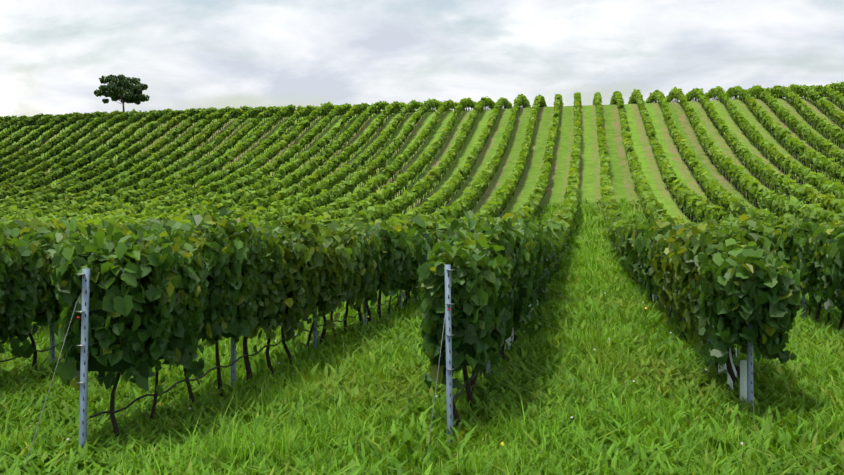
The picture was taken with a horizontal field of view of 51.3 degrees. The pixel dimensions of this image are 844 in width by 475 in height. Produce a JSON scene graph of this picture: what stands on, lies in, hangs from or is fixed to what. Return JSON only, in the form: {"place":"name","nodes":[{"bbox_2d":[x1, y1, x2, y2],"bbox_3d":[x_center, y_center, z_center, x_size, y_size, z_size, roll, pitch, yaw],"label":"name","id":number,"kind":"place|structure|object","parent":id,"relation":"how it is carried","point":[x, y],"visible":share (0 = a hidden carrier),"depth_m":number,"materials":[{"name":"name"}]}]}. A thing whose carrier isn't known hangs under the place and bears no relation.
{"place":"outdoors","nodes":[
{"label":"outdoors","id":0,"kind":"place"},
{"bbox_2d":[0,97,843,474],"bbox_3d":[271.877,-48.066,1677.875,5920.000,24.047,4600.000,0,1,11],"label":"ground","id":1,"kind":"structure","parent":0,"point":[620,173],"depth_m":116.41,"materials":[{"name":"green plant"}]},
{"bbox_2d":[94,74,149,111],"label":"skyline tree","id":2,"kind":"object","parent":1,"relation":"on","point":[114,87],"depth_m":175.24,"materials":[{"name":"green plant"}]},
{"bbox_2d":[24,293,742,443],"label":"white flowers","id":3,"kind":"object","parent":1,"relation":"on","point":[436,395],"visible":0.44,"depth_m":11.13,"materials":[{"name":"grey plant"}]},
{"bbox_2d":[5,93,843,438],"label":"vine trunks","id":4,"kind":"object","parent":1,"relation":"on","point":[465,373],"visible":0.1,"depth_m":23.56,"materials":[{"name":"brown wood"}]},
{"bbox_2d":[0,87,843,371],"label":"vines","id":5,"kind":"object","parent":4,"relation":"on","point":[94,364],"visible":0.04,"depth_m":106.33,"materials":[{"name":"green plant"}]},
{"bbox_2d":[0,204,843,398],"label":"vine leaves","id":6,"kind":"object","parent":5,"relation":"attached to","point":[710,281],"visible":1,"depth_m":10.43,"materials":[{"name":"green plant"}]},
{"bbox_2d":[0,81,843,285],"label":"vine leaves","id":7,"kind":"object","parent":5,"relation":"attached to","point":[623,235],"visible":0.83,"depth_m":106.09,"materials":[{"name":"green plant"}]},
{"bbox_2d":[49,264,804,449],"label":"trellis posts","id":8,"kind":"object","parent":1,"relation":"on","point":[84,357],"depth_m":8.49,"materials":[{"name":"grey metal"}]},
{"bbox_2d":[52,273,804,447],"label":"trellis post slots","id":9,"kind":"object","parent":8,"relation":"attached to","point":[315,337],"visible":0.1,"depth_m":8.48,"materials":[{"name":"black metal"}]},
{"bbox_2d":[23,268,836,470],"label":"trellis wires","id":10,"kind":"object","parent":8,"relation":"attached to","point":[257,328],"depth_m":8.04,"materials":[{"name":"grey metal"}]},
{"bbox_2d":[414,283,746,402],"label":"grow tubes","id":11,"kind":"object","parent":1,"relation":"on","point":[743,378],"visible":0.04,"depth_m":11.01,"materials":[{"name":"grey"}]},
{"bbox_2d":[0,291,843,417],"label":"drip hose","id":12,"kind":"object","parent":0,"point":[183,380],"visible":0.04,"depth_m":10.70,"materials":[{"name":"black"}]},
{"bbox_2d":[0,0,843,122],"label":"sky","id":13,"kind":"structure","parent":0,"point":[54,54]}
]}

